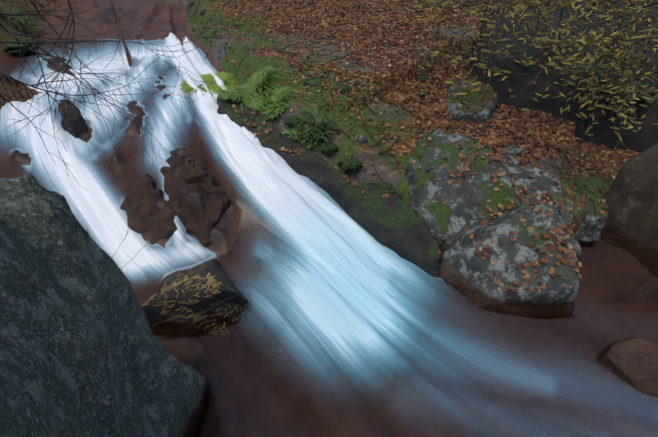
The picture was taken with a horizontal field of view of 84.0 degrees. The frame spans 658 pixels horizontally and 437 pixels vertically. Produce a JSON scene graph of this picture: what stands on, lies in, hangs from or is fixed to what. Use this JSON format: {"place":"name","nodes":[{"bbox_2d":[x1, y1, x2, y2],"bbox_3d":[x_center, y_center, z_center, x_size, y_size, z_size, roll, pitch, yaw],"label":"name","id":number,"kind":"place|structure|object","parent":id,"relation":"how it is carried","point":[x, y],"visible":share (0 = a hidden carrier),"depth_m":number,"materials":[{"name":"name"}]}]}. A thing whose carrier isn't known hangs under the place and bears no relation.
{"place":"outdoors","nodes":[
{"label":"outdoors","id":0,"kind":"place"},
{"bbox_2d":[0,0,641,432],"bbox_3d":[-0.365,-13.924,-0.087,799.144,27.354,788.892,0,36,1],"label":"riverbank","id":1,"kind":"structure","parent":0,"point":[148,20],"depth_m":3.94,"materials":[{"name":"brown soil"}]},
{"bbox_2d":[3,37,43,54],"bbox_3d":[-4.478,-2.523,5.359,0.639,0.237,0.650,0,36,1],"label":"moss cushion","id":2,"kind":"object","parent":1,"relation":"on","point":[12,48],"visible":0.56,"depth_m":5.20,"materials":[{"name":"green plant"}]},
{"bbox_2d":[61,106,87,137],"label":"stream rock","id":3,"kind":"object","parent":1,"relation":"on","point":[69,127],"visible":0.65,"depth_m":3.37,"materials":[{"name":"grey stone"}]},
{"bbox_2d":[0,175,208,436],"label":"boulder","id":4,"kind":"object","parent":1,"relation":"on","point":[151,386],"visible":1,"depth_m":1.16,"materials":[{"name":"grey stone"}]},
{"bbox_2d":[37,151,231,386],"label":"twigs","id":5,"kind":"object","parent":4,"relation":"attached to","point":[103,281],"visible":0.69,"depth_m":1.09,"materials":[{"name":"brown wood"}]},
{"bbox_2d":[0,0,244,193],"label":"bare branches","id":6,"kind":"object","parent":1,"relation":"on","point":[35,42],"visible":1,"depth_m":1.83,"materials":[{"name":"brown plant"}]},
{"bbox_2d":[120,174,176,244],"bbox_3d":[-1.476,0.008,3.035,0.495,0.622,0.794,-27,44,-32],"label":"ledge rock","id":7,"kind":"object","parent":1,"relation":"on","point":[160,224],"visible":0.48,"depth_m":2.88,"materials":[{"name":"brown stone"}]},
{"bbox_2d":[0,1,346,148],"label":"fern","id":8,"kind":"object","parent":1,"relation":"on","point":[251,94],"visible":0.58,"depth_m":3.72,"materials":[{"name":"green plant"}]},
{"bbox_2d":[142,258,247,336],"bbox_3d":[-0.897,0.403,2.524,0.702,0.496,0.793,0,36,1],"label":"rock","id":9,"kind":"object","parent":1,"relation":"on","point":[155,316],"visible":0.73,"depth_m":2.27,"materials":[{"name":"black stone"}]},
{"bbox_2d":[28,227,247,402],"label":"fallen leaves","id":10,"kind":"object","parent":9,"relation":"on","point":[174,284],"visible":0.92,"depth_m":2.19,"materials":[{"name":"yellow plant"}]},
{"bbox_2d":[160,151,229,247],"bbox_3d":[-1.115,-0.116,3.074,1.125,0.786,0.535,29,45,34],"label":"ledge rock","id":11,"kind":"object","parent":1,"relation":"on","point":[217,201],"visible":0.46,"depth_m":2.89,"materials":[{"name":"brown stone"}]},
{"bbox_2d":[217,95,350,202],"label":"bank slab","id":12,"kind":"structure","parent":1,"relation":"on","point":[330,180],"depth_m":3.23,"materials":[{"name":"grey stone"}]},
{"bbox_2d":[283,115,302,126],"bbox_3d":[-0.299,-0.906,3.395,0.277,0.098,0.204,-19,40,-24],"label":"moss cushion","id":13,"kind":"object","parent":1,"relation":"on","point":[290,120],"visible":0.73,"depth_m":3.33,"materials":[{"name":"green plant"}]},
{"bbox_2d":[301,77,317,85],"bbox_3d":[-0.183,-1.409,3.785,0.217,0.096,0.247,0,36,1],"label":"moss cushion","id":14,"kind":"object","parent":1,"relation":"on","point":[306,81],"visible":0.5,"depth_m":3.73,"materials":[{"name":"green plant"}]},
{"bbox_2d":[318,142,338,152],"bbox_3d":[0.012,-0.653,3.300,0.217,0.082,0.232,0,36,1],"label":"moss cushion","id":15,"kind":"object","parent":1,"relation":"on","point":[328,147],"visible":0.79,"depth_m":3.24,"materials":[{"name":"green plant"}]},
{"bbox_2d":[0,0,657,292],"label":"fallen leaves","id":16,"kind":"object","parent":1,"relation":"on","point":[554,236],"visible":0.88,"depth_m":3.79,"materials":[{"name":"brown plant"}]},
{"bbox_2d":[334,84,351,92],"bbox_3d":[0.132,-1.296,3.672,0.208,0.095,0.229,0,36,1],"label":"moss cushion","id":17,"kind":"object","parent":1,"relation":"on","point":[344,88],"visible":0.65,"depth_m":3.61,"materials":[{"name":"green plant"}]},
{"bbox_2d":[338,157,362,170],"bbox_3d":[0.197,-0.503,3.251,0.234,0.088,0.310,0,36,1],"label":"moss cushion","id":18,"kind":"object","parent":1,"relation":"on","point":[352,164],"visible":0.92,"depth_m":3.18,"materials":[{"name":"green plant"}]},
{"bbox_2d":[374,181,395,193],"bbox_3d":[0.481,-0.266,3.152,0.238,0.090,0.268,-18,40,-23],"label":"moss cushion","id":19,"kind":"object","parent":1,"relation":"on","point":[383,185],"visible":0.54,"depth_m":3.09,"materials":[{"name":"green plant"}]},
{"bbox_2d":[200,317,570,433],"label":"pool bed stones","id":20,"kind":"object","parent":1,"relation":"on","point":[206,409],"depth_m":2.17,"materials":[{"name":"brown stone"}]},
{"bbox_2d":[597,337,657,397],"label":"rock","id":21,"kind":"object","parent":20,"relation":"on","point":[632,362],"visible":0.5,"depth_m":2.10,"materials":[{"name":"brown stone"}]},
{"bbox_2d":[338,182,442,277],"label":"bank slab","id":22,"kind":"structure","parent":1,"relation":"on","point":[395,223],"depth_m":2.83,"materials":[{"name":"grey stone"}]},
{"bbox_2d":[193,0,632,246],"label":"fallen sticks","id":23,"kind":"object","parent":1,"relation":"on","point":[443,87],"visible":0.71,"depth_m":3.64,"materials":[{"name":"brown wood"}]},
{"bbox_2d":[188,0,652,166],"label":"bank stones","id":24,"kind":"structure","parent":1,"relation":"on","point":[510,150],"depth_m":3.70,"materials":[{"name":"stone"}]},
{"bbox_2d":[416,75,434,81],"bbox_3d":[1.056,-1.545,4.052,0.272,0.082,0.219,0,36,1],"label":"moss cushion","id":25,"kind":"object","parent":1,"relation":"on","point":[423,78],"visible":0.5,"depth_m":4.00,"materials":[{"name":"green plant"}]},
{"bbox_2d":[405,128,521,246],"bbox_3d":[1.129,-0.307,3.117,0.972,0.682,1.100,0,36,1],"label":"bank boulder","id":26,"kind":"object","parent":1,"relation":"on","point":[467,201],"visible":0.77,"depth_m":2.89,"materials":[{"name":"grey stone"}]},
{"bbox_2d":[445,78,497,122],"bbox_3d":[1.506,-1.162,3.942,0.634,0.555,0.731,0,36,1],"label":"bank rock","id":27,"kind":"object","parent":1,"relation":"on","point":[484,114],"visible":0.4,"depth_m":3.73,"materials":[{"name":"grey stone"}]},
{"bbox_2d":[313,0,657,185],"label":"shrub","id":28,"kind":"object","parent":1,"relation":"on","point":[634,11],"depth_m":3.15,"materials":[{"name":"plant"}]},
{"bbox_2d":[440,204,579,318],"bbox_3d":[1.216,0.337,2.682,0.968,0.840,0.749,0,36,1],"label":"bank boulder","id":29,"kind":"object","parent":1,"relation":"on","point":[466,271],"visible":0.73,"depth_m":2.48,"materials":[{"name":"grey stone"}]},
{"bbox_2d":[440,154,580,259],"bbox_3d":[1.404,-0.150,3.416,1.392,0.814,1.794,0,36,1],"label":"rock","id":30,"kind":"object","parent":1,"relation":"on","point":[544,181],"visible":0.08,"depth_m":3.04,"materials":[{"name":"grey stone"}]},
{"bbox_2d":[467,2,657,152],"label":"boulder","id":31,"kind":"object","parent":1,"relation":"on","point":[522,86],"visible":0.23,"depth_m":3.81,"materials":[{"name":"grey stone"}]},
{"bbox_2d":[600,77,656,100],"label":"moss cushion","id":32,"kind":"object","parent":31,"relation":"on","point":[629,81],"visible":0.25,"depth_m":3.52,"materials":[{"name":"green plant"}]},
{"bbox_2d":[577,199,607,241],"bbox_3d":[2.182,0.028,3.074,0.230,0.351,0.258,10,37,14],"label":"bank rock","id":33,"kind":"object","parent":1,"relation":"on","point":[591,226],"visible":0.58,"depth_m":3.00,"materials":[{"name":"grey stone"}]},
{"bbox_2d":[592,144,657,276],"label":"boulder","id":34,"kind":"object","parent":1,"relation":"on","point":[630,196],"visible":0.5,"depth_m":2.92,"materials":[{"name":"brown stone"}]},
{"bbox_2d":[0,33,657,436],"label":"water stream","id":35,"kind":"structure","parent":0,"point":[346,325],"depth_m":2.52,"materials":[{"name":"white liquid"}]}
]}

